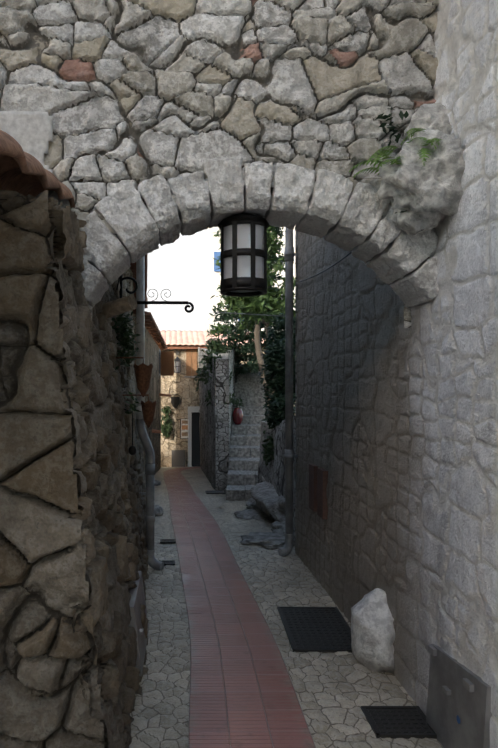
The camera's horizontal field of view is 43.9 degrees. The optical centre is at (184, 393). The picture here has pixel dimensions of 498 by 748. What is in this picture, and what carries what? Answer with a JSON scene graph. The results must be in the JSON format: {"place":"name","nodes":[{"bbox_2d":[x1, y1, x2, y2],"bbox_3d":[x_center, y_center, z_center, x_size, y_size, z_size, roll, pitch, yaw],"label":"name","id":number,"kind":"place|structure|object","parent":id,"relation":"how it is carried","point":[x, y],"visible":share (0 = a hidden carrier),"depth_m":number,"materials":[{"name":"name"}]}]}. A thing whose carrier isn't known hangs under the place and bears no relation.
{"place":"outdoors","nodes":[
{"label":"outdoors","id":0,"kind":"place"},
{"bbox_2d":[133,313,135,363],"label":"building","id":1,"kind":"structure","parent":0,"point":[134,329],"depth_m":12.92,"materials":[{"name":"grey stone"}]},
{"bbox_2d":[154,377,155,417],"bbox_3d":[-0.882,0.132,18.081,0.001,1.220,1.105,0,0,1],"label":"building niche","id":2,"kind":"object","parent":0,"point":[155,395],"visible":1,"depth_m":18.42,"materials":[{"name":"grey stone"}]},
{"bbox_2d":[145,230,204,330],"label":"sky","id":3,"kind":"structure","parent":0,"point":[178,267],"materials":[{"name":"white"}]},
{"bbox_2d":[206,324,229,336],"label":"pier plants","id":4,"kind":"object","parent":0,"point":[216,329],"visible":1,"depth_m":13.46,"materials":[{"name":"green plant"}]},
{"bbox_2d":[232,408,242,424],"bbox_3d":[1.208,0.527,13.991,0.270,0.390,0.270,0,0,-2],"label":"vase","id":5,"kind":"object","parent":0,"point":[237,416],"visible":1,"depth_m":13.90,"materials":[{"name":"red ceramic"}]},
{"bbox_2d":[232,397,242,408],"bbox_3d":[1.222,0.250,13.974,0.295,0.303,0.334,0,0,-2],"label":"vase plant","id":6,"kind":"object","parent":5,"relation":"in","point":[236,403],"visible":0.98,"depth_m":13.98,"materials":[{"name":"green plant"}]},
{"bbox_2d":[163,467,315,747],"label":"brick path","id":7,"kind":"structure","parent":0,"point":[242,693],"depth_m":3.85,"materials":[{"name":"red brick"}]},
{"bbox_2d":[213,225,294,404],"bbox_3d":[1.638,-2.583,14.245,2.095,5.897,3.511,0,0,-2],"label":"tree","id":8,"kind":"object","parent":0,"point":[268,301],"depth_m":13.66,"materials":[{"name":"green plant"}]},
{"bbox_2d":[129,467,443,747],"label":"ground","id":9,"kind":"structure","parent":0,"point":[335,691],"depth_m":3.78,"materials":[{"name":"grey stone"}]},
{"bbox_2d":[43,40,148,747],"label":"wall","id":10,"kind":"structure","parent":9,"relation":"on","point":[108,469],"depth_m":2.78,"materials":[{"name":"brown stone"}]},
{"bbox_2d":[0,190,104,747],"label":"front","id":11,"kind":"object","parent":10,"relation":"attached to","point":[44,586],"visible":0.98,"depth_m":2.13,"materials":[{"name":"brown stone"}]},
{"bbox_2d":[99,295,136,318],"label":"stone","id":12,"kind":"object","parent":10,"relation":"attached to","point":[119,306],"visible":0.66,"depth_m":3.58,"materials":[{"name":"brown stone"}]},
{"bbox_2d":[111,311,140,413],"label":"wall plants","id":13,"kind":"object","parent":10,"relation":"attached to","point":[125,340],"depth_m":4.56,"materials":[{"name":"green plant"}]},
{"bbox_2d":[124,409,136,454],"bbox_3d":[-0.398,0.281,4.438,0.101,0.340,0.060,0,0,-2],"label":"bell","id":14,"kind":"object","parent":10,"relation":"attached to","point":[132,450],"visible":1,"depth_m":4.43,"materials":[{"name":"black metal"}]},
{"bbox_2d":[116,357,155,427],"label":"flower pots","id":15,"kind":"object","parent":10,"relation":"attached to","point":[143,372],"visible":1,"depth_m":4.33,"materials":[{"name":"brown ceramic"}]},
{"bbox_2d":[130,254,147,311],"bbox_3d":[-0.792,-1.744,8.116,0.607,0.208,9.656,0,0,-4],"label":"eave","id":16,"kind":"object","parent":10,"relation":"on","point":[133,267],"visible":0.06,"depth_m":8.58,"materials":[{"name":"ceramic"}]},
{"bbox_2d":[136,256,144,418],"bbox_3d":[-0.414,-0.733,5.738,0.092,1.950,0.094,0,0,-2],"label":"pipe","id":17,"kind":"object","parent":10,"relation":"attached to","point":[140,292],"visible":0.52,"depth_m":5.71,"materials":[{"name":"grey metal"}]},
{"bbox_2d":[130,353,163,570],"bbox_3d":[-0.357,0.192,5.739,0.328,2.925,0.111,0,0,12],"label":"pipe","id":18,"kind":"object","parent":10,"relation":"attached to","point":[153,562],"visible":0.94,"depth_m":5.70,"materials":[{"name":"metal"}]},
{"bbox_2d":[116,274,193,312],"bbox_3d":[-0.248,-0.895,4.996,0.680,0.387,0.716,0,0,-2],"label":"sign bracket","id":19,"kind":"object","parent":10,"relation":"attached to","point":[121,278],"visible":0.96,"depth_m":5.34,"materials":[{"name":"black metal"}]},
{"bbox_2d":[143,328,160,475],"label":"building facade","id":20,"kind":"structure","parent":9,"relation":"on","point":[152,348],"depth_m":18.24,"materials":[{"name":"beige stone"}]},
{"bbox_2d":[133,311,166,349],"bbox_3d":[-1.087,-1.696,17.451,0.840,0.305,9.416,0,0,1],"label":"roof eave","id":21,"kind":"object","parent":20,"relation":"attached to","point":[151,327],"visible":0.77,"depth_m":15.55,"materials":[{"name":"brown wood"}]},
{"bbox_2d":[152,393,170,432],"bbox_3d":[-0.694,0.562,19.138,0.402,1.117,4.363,0,0,1],"label":"wall bracket","id":22,"kind":"object","parent":20,"relation":"attached to","point":[154,430],"visible":1,"depth_m":21.10,"materials":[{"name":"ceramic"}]},
{"bbox_2d":[161,351,173,375],"bbox_3d":[-0.615,-1.033,21.441,0.530,0.850,0.042,0,0,30],"label":"building shutter","id":23,"kind":"object","parent":20,"relation":"attached to","point":[167,363],"visible":1,"depth_m":21.42,"materials":[{"name":"brown wood"}]},
{"bbox_2d":[154,480,163,516],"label":"loose stones","id":24,"kind":"object","parent":9,"relation":"on","point":[158,510],"visible":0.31,"depth_m":8.87,"materials":[{"name":"grey stone"}]},
{"bbox_2d":[160,539,175,542],"bbox_3d":[-0.185,1.633,6.756,0.170,0.018,0.120,0,0,-2],"label":"grate","id":25,"kind":"object","parent":9,"relation":"on","point":[167,540],"visible":1,"depth_m":6.73,"materials":[{"name":"grey metal"}]},
{"bbox_2d":[162,560,174,565],"bbox_3d":[-0.184,1.633,5.885,0.180,0.018,0.120,0,0,-2],"label":"grate","id":26,"kind":"object","parent":9,"relation":"on","point":[169,562],"visible":0.62,"depth_m":5.89,"materials":[{"name":"grey metal"}]},
{"bbox_2d":[192,412,200,466],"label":"dark door","id":27,"kind":"structure","parent":9,"relation":"on","point":[195,442],"depth_m":23.07,"materials":[{"name":"black wood"}]},
{"bbox_2d":[198,347,215,488],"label":"stone wall","id":28,"kind":"structure","parent":9,"relation":"on","point":[207,428],"depth_m":15.72,"materials":[{"name":"grey stone"}]},
{"bbox_2d":[195,338,235,406],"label":"pier plants","id":29,"kind":"object","parent":28,"relation":"attached to","point":[214,346],"visible":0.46,"depth_m":13.53,"materials":[{"name":"green plant"}]},
{"bbox_2d":[215,359,228,493],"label":"stone pillar","id":30,"kind":"structure","parent":28,"relation":"attached to","point":[222,415],"depth_m":12.18,"materials":[{"name":"grey stone"}]},
{"bbox_2d":[201,348,227,358],"bbox_3d":[1.097,-1.133,17.114,1.180,0.950,9.750,0,0,-2],"label":"wall cap","id":31,"kind":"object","parent":30,"relation":"on","point":[224,355],"depth_m":14.85,"materials":[{"name":"white concrete"}]},
{"bbox_2d":[160,330,263,345],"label":"tiled roof","id":32,"kind":"structure","parent":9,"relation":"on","point":[179,337],"depth_m":23.47,"materials":[{"name":"orange tile"}]},
{"bbox_2d":[205,490,224,493],"bbox_3d":[0.499,1.633,10.093,0.300,0.018,0.250,0,0,-2],"label":"grate","id":33,"kind":"object","parent":9,"relation":"on","point":[215,492],"visible":1,"depth_m":10.05,"materials":[{"name":"grey metal"}]},
{"bbox_2d":[161,344,294,466],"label":"facade","id":34,"kind":"structure","parent":9,"relation":"on","point":[182,386],"depth_m":22.95,"materials":[{"name":"beige stone"}]},
{"bbox_2d":[161,405,173,437],"bbox_3d":[-0.671,1.067,22.752,0.573,1.228,0.470,0,0,-2],"label":"hanging plant","id":35,"kind":"object","parent":34,"relation":"attached to","point":[167,427],"visible":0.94,"depth_m":22.71,"materials":[{"name":"green plant"}]},
{"bbox_2d":[165,349,180,372],"bbox_3d":[-0.595,-1.120,22.811,0.931,1.076,0.260,0,0,-2],"label":"lantern","id":36,"kind":"object","parent":34,"relation":"attached to","point":[177,359],"depth_m":22.76,"materials":[{"name":"black metal"}]},
{"bbox_2d":[169,388,179,408],"bbox_3d":[-0.381,0.205,22.867,0.406,0.760,0.068,0,0,6],"label":"shield sign","id":37,"kind":"object","parent":34,"relation":"attached to","point":[175,401],"visible":0.98,"depth_m":22.85,"materials":[{"name":"black metal"}]},
{"bbox_2d":[172,450,184,466],"bbox_3d":[-0.238,2.442,22.872,0.500,0.621,0.136,0,0,-2],"label":"utility box","id":38,"kind":"object","parent":34,"relation":"attached to","point":[178,458],"visible":0.93,"depth_m":22.85,"materials":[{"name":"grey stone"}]},
{"bbox_2d":[180,419,188,438],"bbox_3d":[0.001,1.334,22.910,0.328,0.761,0.048,0,0,-2],"label":"poster","id":39,"kind":"object","parent":34,"relation":"attached to","point":[184,428],"visible":0.96,"depth_m":22.89,"materials":[{"name":"white paper"}]},
{"bbox_2d":[186,349,196,375],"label":"end shutters","id":40,"kind":"object","parent":34,"relation":"attached to","point":[188,361],"visible":0.85,"depth_m":22.92,"materials":[{"name":"brown wood"}]},
{"bbox_2d":[195,377,199,411],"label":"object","id":41,"kind":"structure","parent":34,"relation":"attached to","point":[197,387],"depth_m":22.64,"materials":[{"name":"green plant"}]},
{"bbox_2d":[188,406,215,466],"bbox_3d":[0.635,1.632,22.958,1.050,2.260,0.080,0,0,-2],"label":"door frame","id":42,"kind":"object","parent":34,"relation":"attached to","point":[193,409],"visible":0.33,"depth_m":22.91,"materials":[{"name":"stone"}]},
{"bbox_2d":[159,346,262,349],"bbox_3d":[1.113,-1.698,22.872,8.600,0.195,0.240,0,0,-2],"label":"roof eave","id":43,"kind":"object","parent":34,"relation":"attached to","point":[187,347],"depth_m":22.72,"materials":[{"name":"wood"}]},
{"bbox_2d":[228,348,235,447],"bbox_3d":[1.291,0.292,16.095,0.001,3.700,7.878,0,0,6],"label":"wall edge","id":44,"kind":"object","parent":9,"relation":"on","point":[231,357],"visible":0.27,"depth_m":14.28,"materials":[{"name":"grey stone"}]},
{"bbox_2d":[226,364,267,500],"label":"stairs","id":45,"kind":"structure","parent":9,"relation":"on","point":[243,461],"depth_m":13.18,"materials":[{"name":"stone"}]},
{"bbox_2d":[194,227,284,378],"bbox_3d":[1.663,-3.058,16.674,2.753,5.802,3.124,0,0,-2],"label":"tree","id":46,"kind":"object","parent":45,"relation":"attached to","point":[248,347],"depth_m":16.46,"materials":[{"name":"green plant"}]},
{"bbox_2d":[205,227,294,331],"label":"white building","id":47,"kind":"structure","parent":9,"relation":"on","point":[212,277],"depth_m":29.84,"materials":[{"name":"white"}]},
{"bbox_2d":[214,252,238,320],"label":"blue shutters","id":48,"kind":"object","parent":47,"relation":"attached to","point":[216,255],"visible":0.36,"depth_m":27.93,"materials":[{"name":"blue wood"}]},
{"bbox_2d":[234,476,294,549],"bbox_3d":[1.393,1.544,8.596,1.700,0.790,5.422,0,0,-2],"label":"outcrop rock","id":49,"kind":"object","parent":9,"relation":"on","point":[265,502],"visible":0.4,"depth_m":7.78,"materials":[{"name":"grey stone"}]},
{"bbox_2d":[261,421,272,462],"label":"stone wall","id":50,"kind":"structure","parent":9,"relation":"on","point":[266,425],"depth_m":10.53,"materials":[{"name":"grey stone"}]},
{"bbox_2d":[261,426,273,468],"bbox_3d":[1.432,0.830,9.652,0.502,0.750,1.655,0,0,5],"label":"shrub","id":51,"kind":"object","parent":50,"relation":"on","point":[268,447],"visible":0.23,"depth_m":9.18,"materials":[{"name":"green plant"}]},
{"bbox_2d":[258,313,294,428],"bbox_3d":[1.587,-0.367,9.828,0.824,1.961,1.814,0,0,13],"label":"ivy","id":52,"kind":"object","parent":50,"relation":"on","point":[274,372],"visible":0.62,"depth_m":9.41,"materials":[{"name":"green plant"}]},
{"bbox_2d":[258,416,294,529],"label":"rubble wall","id":53,"kind":"structure","parent":9,"relation":"on","point":[274,474],"depth_m":8.44,"materials":[{"name":"grey stone"}]},
{"bbox_2d":[128,571,491,747],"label":"steel plates","id":54,"kind":"object","parent":9,"relation":"on","point":[461,691],"visible":0.85,"depth_m":2.79,"materials":[{"name":"grey metal"}]},
{"bbox_2d":[277,607,351,652],"bbox_3d":[0.921,1.633,4.268,0.450,0.018,0.780,0,0,1],"label":"cover","id":55,"kind":"object","parent":9,"relation":"on","point":[319,629],"visible":0.98,"depth_m":4.22,"materials":[{"name":"grey metal"}]},
{"bbox_2d":[351,588,394,673],"bbox_3d":[1.158,1.454,3.732,0.290,0.529,0.414,0,0,-2],"label":"boulder","id":56,"kind":"object","parent":9,"relation":"on","point":[372,634],"visible":0.77,"depth_m":3.61,"materials":[{"name":"stone"}]},
{"bbox_2d":[295,0,497,747],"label":"wall","id":57,"kind":"structure","parent":9,"relation":"on","point":[397,430],"depth_m":3.16,"materials":[{"name":"stone"}]},
{"bbox_2d":[0,0,438,261],"label":"arch wall","id":58,"kind":"structure","parent":57,"relation":"attached to","point":[167,89],"depth_m":3.03,"materials":[{"name":"stone"}]},
{"bbox_2d":[0,111,52,172],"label":"stone block","id":59,"kind":"structure","parent":58,"relation":"attached to","point":[30,132],"depth_m":2.97,"materials":[{"name":"grey stone"}]},
{"bbox_2d":[0,130,74,207],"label":"roof tiles","id":60,"kind":"object","parent":58,"relation":"attached to","point":[22,172],"visible":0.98,"depth_m":2.38,"materials":[{"name":"ceramic"}]},
{"bbox_2d":[81,259,108,306],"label":"arch stone","id":61,"kind":"object","parent":58,"relation":"attached to","point":[95,285],"visible":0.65,"depth_m":3.01,"materials":[{"name":"grey stone"}]},
{"bbox_2d":[80,211,130,284],"bbox_3d":[-0.434,-0.736,3.156,0.311,0.314,0.363,0,0,-2],"label":"arch stone","id":62,"kind":"object","parent":58,"relation":"attached to","point":[108,253],"visible":0.83,"depth_m":2.99,"materials":[{"name":"grey stone"}]},
{"bbox_2d":[94,183,159,262],"bbox_3d":[-0.289,-0.860,3.152,0.322,0.334,0.382,0,0,-2],"label":"arch stone","id":63,"kind":"object","parent":58,"relation":"attached to","point":[123,212],"visible":0.96,"depth_m":2.97,"materials":[{"name":"grey stone"}]},
{"bbox_2d":[137,174,181,245],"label":"arch stone","id":64,"kind":"object","parent":58,"relation":"attached to","point":[156,196],"visible":0.9,"depth_m":2.99,"materials":[{"name":"grey stone"}]},
{"bbox_2d":[167,171,210,235],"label":"arch stone","id":65,"kind":"object","parent":58,"relation":"attached to","point":[190,193],"visible":0.92,"depth_m":3.00,"materials":[{"name":"grey stone"}]},
{"bbox_2d":[203,156,243,227],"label":"arch stone","id":66,"kind":"object","parent":58,"relation":"attached to","point":[224,177],"visible":0.83,"depth_m":3.01,"materials":[{"name":"grey stone"}]},
{"bbox_2d":[218,212,269,296],"bbox_3d":[0.308,-0.747,3.199,0.276,0.452,0.276,0,0,-2],"label":"lantern","id":67,"kind":"object","parent":58,"relation":"hanging from","point":[236,283],"depth_m":3.10,"materials":[{"name":"black metal"}]},
{"bbox_2d":[243,162,272,217],"bbox_3d":[0.358,-1.028,3.178,0.156,0.232,0.360,0,0,-2],"label":"keystone","id":68,"kind":"object","parent":58,"relation":"attached to","point":[257,187],"visible":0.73,"depth_m":3.01,"materials":[{"name":"grey stone"}]},
{"bbox_2d":[264,163,315,229],"bbox_3d":[0.534,-1.016,3.179,0.229,0.251,0.370,0,0,-2],"label":"arch stone","id":69,"kind":"object","parent":58,"relation":"attached to","point":[291,190],"visible":0.96,"depth_m":3.01,"materials":[{"name":"grey stone"}]},
{"bbox_2d":[295,169,352,237],"bbox_3d":[0.717,-0.979,3.184,0.232,0.270,0.371,0,0,-2],"label":"arch stone","id":70,"kind":"object","parent":58,"relation":"attached to","point":[329,198],"visible":0.92,"depth_m":3.01,"materials":[{"name":"grey stone"}]},
{"bbox_2d":[324,182,390,250],"bbox_3d":[0.897,-0.908,3.190,0.268,0.288,0.374,0,0,-2],"label":"arch stone","id":71,"kind":"object","parent":58,"relation":"attached to","point":[356,224],"visible":0.77,"depth_m":3.02,"materials":[{"name":"grey stone"}]},
{"bbox_2d":[351,205,401,262],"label":"arch stone","id":72,"kind":"object","parent":58,"relation":"attached to","point":[382,236],"visible":0.65,"depth_m":3.04,"materials":[{"name":"grey stone"}]},
{"bbox_2d":[365,229,437,283],"bbox_3d":[1.137,-0.738,3.201,0.280,0.288,0.364,0,0,-2],"label":"arch stone","id":73,"kind":"object","parent":58,"relation":"attached to","point":[402,254],"visible":0.83,"depth_m":3.04,"materials":[{"name":"grey stone"}]},
{"bbox_2d":[390,252,438,307],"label":"arch stone","id":74,"kind":"object","parent":58,"relation":"attached to","point":[417,286],"visible":0.56,"depth_m":3.08,"materials":[{"name":"grey stone"}]},
{"bbox_2d":[377,103,464,235],"bbox_3d":[1.166,-1.088,2.910,0.511,0.648,0.381,0,0,-2],"label":"corbel","id":75,"kind":"object","parent":58,"relation":"attached to","point":[428,195],"visible":0.88,"depth_m":2.80,"materials":[{"name":"stone"}]},
{"bbox_2d":[375,107,408,213],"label":"corbel weeds","id":76,"kind":"object","parent":75,"relation":"on","point":[392,127],"visible":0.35,"depth_m":2.98,"materials":[{"name":"green plant"}]},
{"bbox_2d":[349,128,441,177],"bbox_3d":[1.049,-1.087,2.859,0.515,0.298,0.364,0,0,-2],"label":"fern","id":77,"kind":"object","parent":75,"relation":"on","point":[383,152],"visible":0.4,"depth_m":2.86,"materials":[{"name":"green plant"}]},
{"bbox_2d":[89,304,411,327],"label":"arch wall","id":78,"kind":"structure","parent":57,"relation":"attached to","point":[407,318],"depth_m":3.36,"materials":[{"name":"stone"}]},
{"bbox_2d":[213,227,297,556],"bbox_3d":[0.717,-1.105,6.296,0.913,5.507,0.164,0,0,17],"label":"pipe","id":79,"kind":"object","parent":57,"relation":"attached to","point":[289,454],"visible":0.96,"depth_m":6.19,"materials":[{"name":"metal"}]},
{"bbox_2d":[295,225,297,549],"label":"end wall","id":80,"kind":"structure","parent":57,"relation":"attached to","point":[296,248],"depth_m":6.29,"materials":[{"name":"grey stone"}]},
{"bbox_2d":[309,464,327,518],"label":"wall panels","id":81,"kind":"object","parent":57,"relation":"attached to","point":[318,482],"visible":0.82,"depth_m":5.21,"materials":[{"name":"brown wood"}]},
{"bbox_2d":[296,251,351,283],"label":"cable","id":82,"kind":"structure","parent":57,"relation":"attached to","point":[348,254],"depth_m":4.93,"materials":[{"name":"black metal"}]},
{"bbox_2d":[361,706,436,738],"bbox_3d":[1.063,1.633,3.047,0.309,0.018,0.280,0,0,-2],"label":"cover","id":83,"kind":"object","parent":9,"relation":"on","point":[395,722],"visible":0.98,"depth_m":3.03,"materials":[{"name":"grey metal"}]}
]}

